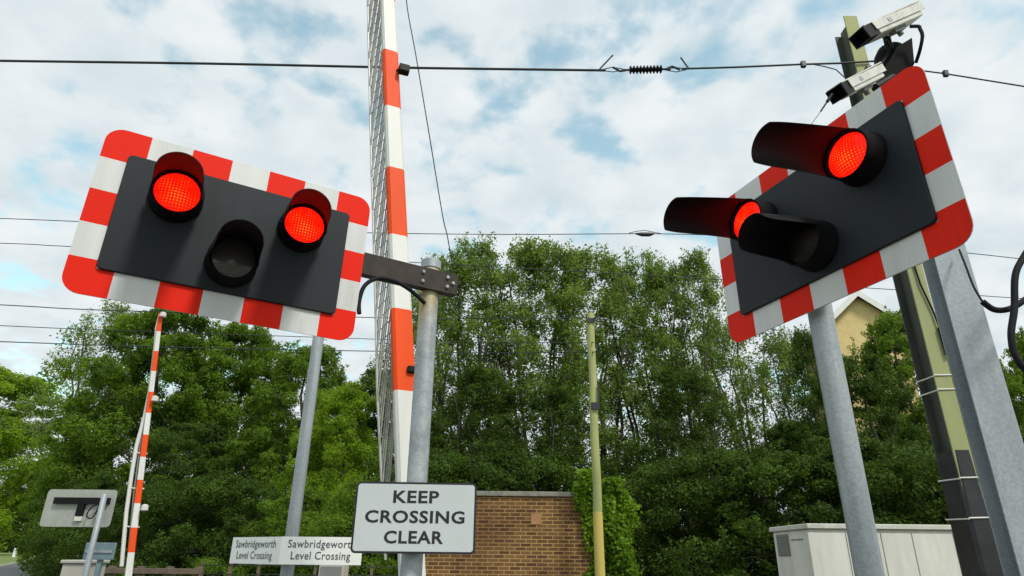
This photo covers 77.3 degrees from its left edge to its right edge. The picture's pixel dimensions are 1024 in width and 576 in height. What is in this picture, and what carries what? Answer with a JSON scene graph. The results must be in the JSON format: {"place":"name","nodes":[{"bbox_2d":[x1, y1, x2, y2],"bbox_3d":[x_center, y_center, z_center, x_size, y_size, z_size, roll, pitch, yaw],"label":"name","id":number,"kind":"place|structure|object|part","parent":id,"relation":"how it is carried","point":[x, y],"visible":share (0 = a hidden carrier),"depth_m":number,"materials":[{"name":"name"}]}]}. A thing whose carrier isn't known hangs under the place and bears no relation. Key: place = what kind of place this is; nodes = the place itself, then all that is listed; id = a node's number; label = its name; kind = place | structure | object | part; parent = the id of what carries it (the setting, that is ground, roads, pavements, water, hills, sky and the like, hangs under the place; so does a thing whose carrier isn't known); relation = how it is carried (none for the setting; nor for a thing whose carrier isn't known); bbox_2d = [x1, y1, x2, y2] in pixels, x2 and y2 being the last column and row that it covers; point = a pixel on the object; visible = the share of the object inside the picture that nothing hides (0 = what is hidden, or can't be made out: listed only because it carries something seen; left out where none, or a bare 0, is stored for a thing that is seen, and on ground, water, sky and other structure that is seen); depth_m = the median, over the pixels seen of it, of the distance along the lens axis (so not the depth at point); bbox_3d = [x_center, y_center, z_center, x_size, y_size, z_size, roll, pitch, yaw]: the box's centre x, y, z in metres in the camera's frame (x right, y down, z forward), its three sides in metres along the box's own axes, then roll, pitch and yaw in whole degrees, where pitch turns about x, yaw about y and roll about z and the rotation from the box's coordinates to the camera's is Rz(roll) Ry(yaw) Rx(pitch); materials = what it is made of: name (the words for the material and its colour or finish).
{"place":"outdoors","nodes":[
{"label":"outdoors","id":0,"kind":"place"},
{"bbox_2d":[0,561,36,575],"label":"road","id":1,"kind":"structure","parent":0,"point":[8,570],"depth_m":38.56,"materials":[{"name":"grey asphalt"}]},
{"bbox_2d":[40,489,117,575],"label":"sign reverse","id":2,"kind":"object","parent":1,"relation":"on","point":[77,508],"visible":1,"depth_m":8.48,"materials":[{"name":"grey metal"}]},
{"bbox_2d":[60,560,109,575],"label":"concrete block","id":3,"kind":"structure","parent":1,"relation":"on","point":[72,567],"depth_m":9.51,"materials":[{"name":"white concrete"}]},
{"bbox_2d":[83,543,116,575],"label":"panel","id":4,"kind":"object","parent":1,"relation":"on","point":[103,552],"visible":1,"depth_m":8.84,"materials":[{"name":"blue metal"}]},
{"bbox_2d":[119,312,166,575],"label":"level crossing barrier","id":5,"kind":"object","parent":1,"relation":"on","point":[145,425],"visible":1,"depth_m":11.60,"materials":[{"name":"red and white paint"},{"name":"aluminium"},{"name":"galvanised steel"}]},
{"bbox_2d":[105,566,203,575],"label":"wooden fence","id":6,"kind":"object","parent":1,"relation":"on","point":[143,570],"visible":0.73,"depth_m":12.24,"materials":[{"name":"brown wood"}]},
{"bbox_2d":[0,552,650,570],"bbox_3d":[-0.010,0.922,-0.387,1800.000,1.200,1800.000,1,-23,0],"label":"grass ground","id":7,"kind":"structure","parent":0,"point":[6,558],"depth_m":52.26,"materials":[{"name":"green plant"}]},
{"bbox_2d":[0,462,42,554],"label":"tree","id":8,"kind":"object","parent":7,"relation":"on","point":[21,535],"visible":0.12,"depth_m":81.72,"materials":[{"name":"green plant"}]},
{"bbox_2d":[0,364,76,550],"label":"tree","id":9,"kind":"object","parent":7,"relation":"on","point":[12,442],"visible":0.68,"depth_m":67.36,"materials":[{"name":"green plant"}]},
{"bbox_2d":[0,555,77,566],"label":"kerb","id":10,"kind":"structure","parent":7,"relation":"on","point":[12,563],"depth_m":43.59,"materials":[{"name":"concrete"}]},
{"bbox_2d":[15,467,140,575],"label":"bush","id":11,"kind":"object","parent":7,"relation":"on","point":[103,479],"visible":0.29,"depth_m":24.39,"materials":[{"name":"green plant"}]},
{"bbox_2d":[0,299,160,575],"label":"tree","id":12,"kind":"object","parent":7,"relation":"on","point":[82,351],"visible":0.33,"depth_m":35.90,"materials":[{"name":"green plant"}]},
{"bbox_2d":[8,366,160,575],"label":"tree","id":13,"kind":"object","parent":7,"relation":"on","point":[68,407],"visible":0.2,"depth_m":30.80,"materials":[{"name":"green plant"}]},
{"bbox_2d":[46,476,225,575],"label":"bush","id":14,"kind":"object","parent":7,"relation":"on","point":[117,517],"visible":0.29,"depth_m":21.70,"materials":[{"name":"green plant"}]},
{"bbox_2d":[21,308,261,570],"bbox_3d":[-18.190,7.198,31.730,10.743,13.904,8.950,21,-30,-40],"label":"tree","id":15,"kind":"object","parent":7,"relation":"on","point":[177,363],"visible":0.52,"depth_m":30.73,"materials":[{"name":"green plant"}]},
{"bbox_2d":[81,418,260,575],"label":"tree","id":16,"kind":"object","parent":7,"relation":"on","point":[213,435],"visible":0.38,"depth_m":25.69,"materials":[{"name":"green plant"}]},
{"bbox_2d":[105,466,287,575],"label":"bush","id":17,"kind":"object","parent":7,"relation":"on","point":[219,487],"visible":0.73,"depth_m":21.58,"materials":[{"name":"green plant"}]},
{"bbox_2d":[145,321,320,572],"bbox_3d":[-14.754,8.440,34.455,9.548,13.690,10.624,19,-29,-36],"label":"tree","id":18,"kind":"object","parent":7,"relation":"on","point":[253,364],"visible":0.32,"depth_m":32.69,"materials":[{"name":"green plant"}]},
{"bbox_2d":[187,482,368,575],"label":"bush","id":19,"kind":"object","parent":7,"relation":"on","point":[312,499],"visible":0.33,"depth_m":20.05,"materials":[{"name":"green plant"}]},
{"bbox_2d":[219,339,374,575],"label":"tree","id":20,"kind":"object","parent":7,"relation":"on","point":[273,455],"visible":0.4,"depth_m":29.96,"materials":[{"name":"green plant"}]},
{"bbox_2d":[267,378,393,573],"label":"tree","id":21,"kind":"object","parent":7,"relation":"on","point":[343,405],"visible":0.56,"depth_m":24.82,"materials":[{"name":"green plant"}]},
{"bbox_2d":[294,472,397,575],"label":"bush","id":22,"kind":"object","parent":7,"relation":"on","point":[329,524],"visible":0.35,"depth_m":18.47,"materials":[{"name":"green plant"}]},
{"bbox_2d":[287,362,467,482],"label":"tree","id":23,"kind":"object","parent":7,"relation":"on","point":[371,423],"visible":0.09,"depth_m":34.41,"materials":[{"name":"green plant"}]},
{"bbox_2d":[0,484,801,558],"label":"distant wood","id":24,"kind":"object","parent":7,"relation":"on","point":[10,530],"depth_m":183.11,"materials":[{"name":"green plant"}]},
{"bbox_2d":[366,290,477,479],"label":"tree","id":25,"kind":"object","parent":7,"relation":"on","point":[413,297],"visible":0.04,"depth_m":31.06,"materials":[{"name":"green plant"}]},
{"bbox_2d":[349,442,537,574],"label":"bush","id":26,"kind":"object","parent":7,"relation":"on","point":[442,467],"visible":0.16,"depth_m":20.42,"materials":[{"name":"green plant"}]},
{"bbox_2d":[363,230,557,489],"bbox_3d":[-1.603,4.732,27.342,7.507,15.575,7.290,-2,-23,7],"label":"tree","id":27,"kind":"object","parent":7,"relation":"on","point":[466,274],"visible":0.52,"depth_m":27.35,"materials":[{"name":"green plant"}]},
{"bbox_2d":[429,362,528,490],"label":"tree","id":28,"kind":"object","parent":7,"relation":"on","point":[489,380],"visible":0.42,"depth_m":24.48,"materials":[{"name":"green plant"}]},
{"bbox_2d":[450,439,638,522],"bbox_3d":[0.299,8.325,22.102,7.344,5.764,7.506,21,-30,-40],"label":"bush","id":29,"kind":"object","parent":7,"relation":"on","point":[558,469],"visible":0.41,"depth_m":20.78,"materials":[{"name":"green plant"}]},
{"bbox_2d":[443,236,650,491],"bbox_3d":[0.928,4.968,28.633,7.963,16.162,8.200,10,-24,-21],"label":"tree","id":30,"kind":"object","parent":7,"relation":"on","point":[533,257],"visible":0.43,"depth_m":28.53,"materials":[{"name":"green plant"}]},
{"bbox_2d":[493,384,622,491],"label":"tree","id":31,"kind":"object","parent":7,"relation":"on","point":[562,404],"visible":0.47,"depth_m":23.50,"materials":[{"name":"green plant"}]},
{"bbox_2d":[509,241,675,561],"bbox_3d":[3.981,5.231,29.193,7.791,16.139,8.073,-3,-23,7],"label":"tree","id":32,"kind":"object","parent":7,"relation":"on","point":[606,264],"visible":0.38,"depth_m":29.09,"materials":[{"name":"green plant"}]},
{"bbox_2d":[561,246,728,563],"bbox_3d":[6.466,5.468,29.895,7.207,16.253,7.421,-16,-28,34],"label":"tree","id":33,"kind":"object","parent":7,"relation":"on","point":[654,282],"visible":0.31,"depth_m":30.42,"materials":[{"name":"green plant"}]},
{"bbox_2d":[601,460,756,575],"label":"bush","id":34,"kind":"object","parent":7,"relation":"on","point":[638,481],"visible":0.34,"depth_m":17.68,"materials":[{"name":"green plant"}]},
{"bbox_2d":[630,364,761,566],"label":"tree","id":35,"kind":"object","parent":7,"relation":"on","point":[692,384],"visible":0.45,"depth_m":24.46,"materials":[{"name":"green plant"}]},
{"bbox_2d":[638,246,777,534],"bbox_3d":[8.453,5.263,28.277,5.579,15.490,5.384,10,-24,-20],"label":"tree","id":36,"kind":"object","parent":7,"relation":"on","point":[697,261],"visible":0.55,"depth_m":28.60,"materials":[{"name":"green plant"}]},
{"bbox_2d":[606,442,842,575],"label":"bush","id":37,"kind":"object","parent":7,"relation":"on","point":[684,467],"visible":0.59,"depth_m":17.18,"materials":[{"name":"green plant"}]},
{"bbox_2d":[673,296,824,551],"bbox_3d":[11.479,6.880,30.077,8.208,13.887,7.573,-11,-25,25],"label":"tree","id":38,"kind":"object","parent":7,"relation":"on","point":[782,364],"visible":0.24,"depth_m":30.52,"materials":[{"name":"green plant"}]},
{"bbox_2d":[713,418,830,558],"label":"tree","id":39,"kind":"object","parent":7,"relation":"on","point":[782,433],"visible":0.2,"depth_m":22.08,"materials":[{"name":"green plant"}]},
{"bbox_2d":[733,324,824,501],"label":"tree","id":40,"kind":"object","parent":7,"relation":"on","point":[781,377],"visible":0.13,"depth_m":31.81,"materials":[{"name":"green plant"}]},
{"bbox_2d":[669,442,902,575],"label":"bush","id":41,"kind":"object","parent":7,"relation":"on","point":[777,469],"visible":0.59,"depth_m":16.29,"materials":[{"name":"green plant"}]},
{"bbox_2d":[776,326,851,489],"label":"tree","id":42,"kind":"object","parent":7,"relation":"on","point":[799,340],"visible":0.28,"depth_m":25.27,"materials":[{"name":"green plant"}]},
{"bbox_2d":[716,423,949,572],"bbox_3d":[8.681,6.232,16.254,6.743,5.178,6.598,-6,-24,15],"label":"bush","id":43,"kind":"object","parent":7,"relation":"on","point":[890,460],"visible":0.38,"depth_m":15.00,"materials":[{"name":"green plant"}]},
{"bbox_2d":[787,351,943,520],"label":"tree","id":44,"kind":"object","parent":7,"relation":"on","point":[873,388],"visible":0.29,"depth_m":20.46,"materials":[{"name":"green plant"}]},
{"bbox_2d":[806,291,926,518],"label":"brick house","id":45,"kind":"structure","parent":7,"relation":"on","point":[855,312],"depth_m":28.73,"materials":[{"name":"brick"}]},
{"bbox_2d":[847,305,964,523],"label":"tree","id":46,"kind":"object","parent":7,"relation":"on","point":[889,336],"visible":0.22,"depth_m":23.41,"materials":[{"name":"green plant"}]},
{"bbox_2d":[933,423,1023,523],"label":"bush","id":47,"kind":"object","parent":7,"relation":"on","point":[1022,432],"depth_m":16.94,"materials":[{"name":"green plant"}]},
{"bbox_2d":[953,356,1023,431],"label":"tree","id":48,"kind":"object","parent":7,"relation":"on","point":[1017,388],"visible":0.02,"depth_m":23.50,"materials":[{"name":"green plant"}]},
{"bbox_2d":[1003,326,1023,425],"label":"tree","id":49,"kind":"object","parent":7,"relation":"on","point":[1017,371],"visible":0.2,"depth_m":25.73,"materials":[{"name":"green plant"}]},
{"bbox_2d":[406,0,473,479],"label":"stay wire","id":50,"kind":"object","parent":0,"point":[444,226],"visible":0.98,"depth_m":11.39,"materials":[{"name":"metal"}]},
{"bbox_2d":[0,218,1017,258],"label":"overhead wire","id":51,"kind":"object","parent":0,"point":[646,234],"visible":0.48,"depth_m":17.97,"materials":[{"name":"metal"}]},
{"bbox_2d":[425,491,593,575],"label":"brick building","id":52,"kind":"structure","parent":0,"point":[524,533],"depth_m":13.96,"materials":[{"name":"brick"}]},
{"bbox_2d":[0,243,1020,298],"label":"overhead wire","id":53,"kind":"object","parent":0,"point":[537,269],"visible":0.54,"depth_m":18.64,"materials":[{"name":"metal"}]},
{"bbox_2d":[0,0,1023,551],"label":"sky","id":54,"kind":"structure","parent":0,"point":[587,154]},
{"label":"ground","id":55,"kind":"structure","parent":0,"visible":0},
{"bbox_2d":[62,130,457,575],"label":"crossing signal","id":56,"kind":"object","parent":55,"relation":"on","point":[165,225],"visible":1,"depth_m":3.04,"materials":[{"name":"metal"}]},
{"bbox_2d":[350,481,476,553],"bbox_3d":[-0.470,1.117,3.115,0.588,0.326,0.053,2,-23,-3],"label":"text sign","id":57,"kind":"object","parent":56,"relation":"attached to","point":[412,518],"visible":1,"depth_m":3.09,"materials":[{"name":"metal"}]},
{"bbox_2d":[201,562,394,575],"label":"wire fence","id":58,"kind":"object","parent":55,"relation":"on","point":[231,565],"visible":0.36,"depth_m":12.71,"materials":[{"name":"metal"}]},
{"bbox_2d":[280,336,323,575],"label":"steel pole","id":59,"kind":"object","parent":55,"relation":"on","point":[298,486],"visible":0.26,"depth_m":6.82,"materials":[{"name":"grey metal"}]},
{"bbox_2d":[229,537,281,564],"bbox_3d":[-2.643,2.702,6.590,0.870,0.256,0.022,-16,-28,34],"label":"name board","id":60,"kind":"object","parent":59,"relation":"attached to","point":[255,550],"visible":1,"depth_m":6.57,"materials":[{"name":"metal"}]},
{"bbox_2d":[278,537,361,564],"bbox_3d":[-1.892,2.606,6.347,0.812,0.256,0.022,1,-23,0],"label":"name board","id":61,"kind":"object","parent":59,"relation":"attached to","point":[315,550],"visible":0.98,"depth_m":6.33,"materials":[{"name":"metal"}]},
{"bbox_2d":[318,565,348,575],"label":"grey box","id":62,"kind":"object","parent":55,"relation":"on","point":[333,570],"visible":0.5,"depth_m":8.68,"materials":[{"name":"metal"}]},
{"bbox_2d":[320,566,341,575],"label":"door","id":63,"kind":"structure","parent":62,"relation":"in","point":[325,570],"depth_m":8.67,"materials":[{"name":"white"}]},
{"bbox_2d":[367,0,425,575],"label":"level crossing barrier","id":64,"kind":"object","parent":55,"relation":"on","point":[401,348],"visible":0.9,"depth_m":6.04,"materials":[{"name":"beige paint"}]},
{"bbox_2d":[587,312,604,575],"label":"timber pole","id":65,"kind":"object","parent":55,"relation":"on","point":[599,557],"visible":1,"depth_m":13.85,"materials":[{"name":"wood"}]},
{"bbox_2d":[0,304,586,318],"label":"overhead wire","id":66,"kind":"object","parent":65,"relation":"attached to","point":[356,317],"visible":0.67,"depth_m":18.16,"materials":[{"name":"metal"}]},
{"bbox_2d":[0,325,593,342],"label":"overhead wire","id":67,"kind":"object","parent":65,"relation":"attached to","point":[296,336],"visible":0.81,"depth_m":18.23,"materials":[{"name":"metal"}]},
{"bbox_2d":[0,341,594,352],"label":"overhead wire","id":68,"kind":"object","parent":65,"relation":"attached to","point":[286,349],"visible":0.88,"depth_m":18.17,"materials":[{"name":"metal"}]},
{"bbox_2d":[571,467,642,575],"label":"ivy bush","id":69,"kind":"object","parent":55,"relation":"on","point":[618,520],"visible":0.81,"depth_m":14.02,"materials":[{"name":"green plant"}]},
{"bbox_2d":[663,66,973,575],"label":"crossing signal","id":70,"kind":"object","parent":55,"relation":"on","point":[814,221],"visible":1,"depth_m":2.67,"materials":[{"name":"metal"}]},
{"bbox_2d":[769,523,962,575],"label":"equipment cabinet","id":71,"kind":"object","parent":55,"relation":"on","point":[812,549],"visible":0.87,"depth_m":8.36,"materials":[{"name":"white metal"}]},
{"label":"door","id":72,"kind":"part","parent":71,"relation":"part of","materials":[{"name":"beige paint"}]},
{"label":"door","id":73,"kind":"part","parent":71,"relation":"part of","materials":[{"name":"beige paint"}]},
{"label":"door","id":74,"kind":"part","parent":71,"relation":"part of","materials":[{"name":"beige paint"}]},
{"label":"door","id":75,"kind":"part","parent":71,"relation":"part of","materials":[{"name":"beige paint"}]},
{"bbox_2d":[835,16,1003,575],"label":"catenary column","id":76,"kind":"structure","parent":55,"relation":"on","point":[975,544],"depth_m":6.62,"materials":[{"name":"metal"}]},
{"bbox_2d":[0,54,1023,86],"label":"overhead wire","id":77,"kind":"object","parent":76,"relation":"attached to","point":[657,69],"visible":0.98,"depth_m":8.17,"materials":[{"name":"metal"}]},
{"bbox_2d":[867,429,982,524],"bbox_3d":[10.943,5.913,15.464,6.629,5.203,6.775,-3,-23,8],"label":"bush","id":78,"kind":"object","parent":55,"relation":"on","point":[925,518],"visible":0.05,"depth_m":15.44,"materials":[{"name":"green plant"}]},
{"bbox_2d":[871,24,1023,575],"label":"camera mast","id":79,"kind":"object","parent":55,"relation":"on","point":[996,443],"visible":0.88,"depth_m":4.38,"materials":[{"name":"grey metal"}]},
{"bbox_2d":[812,62,885,122],"bbox_3d":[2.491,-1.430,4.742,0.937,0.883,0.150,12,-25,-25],"label":"security camera","id":80,"kind":"object","parent":79,"relation":"attached to","point":[861,82],"visible":0.99,"depth_m":4.75,"materials":[{"name":"white plastic"}]},
{"bbox_2d":[848,0,924,49],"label":"security camera","id":81,"kind":"object","parent":79,"relation":"attached to","point":[898,21],"visible":1,"depth_m":5.24,"materials":[{"name":"white plastic"}]}
]}

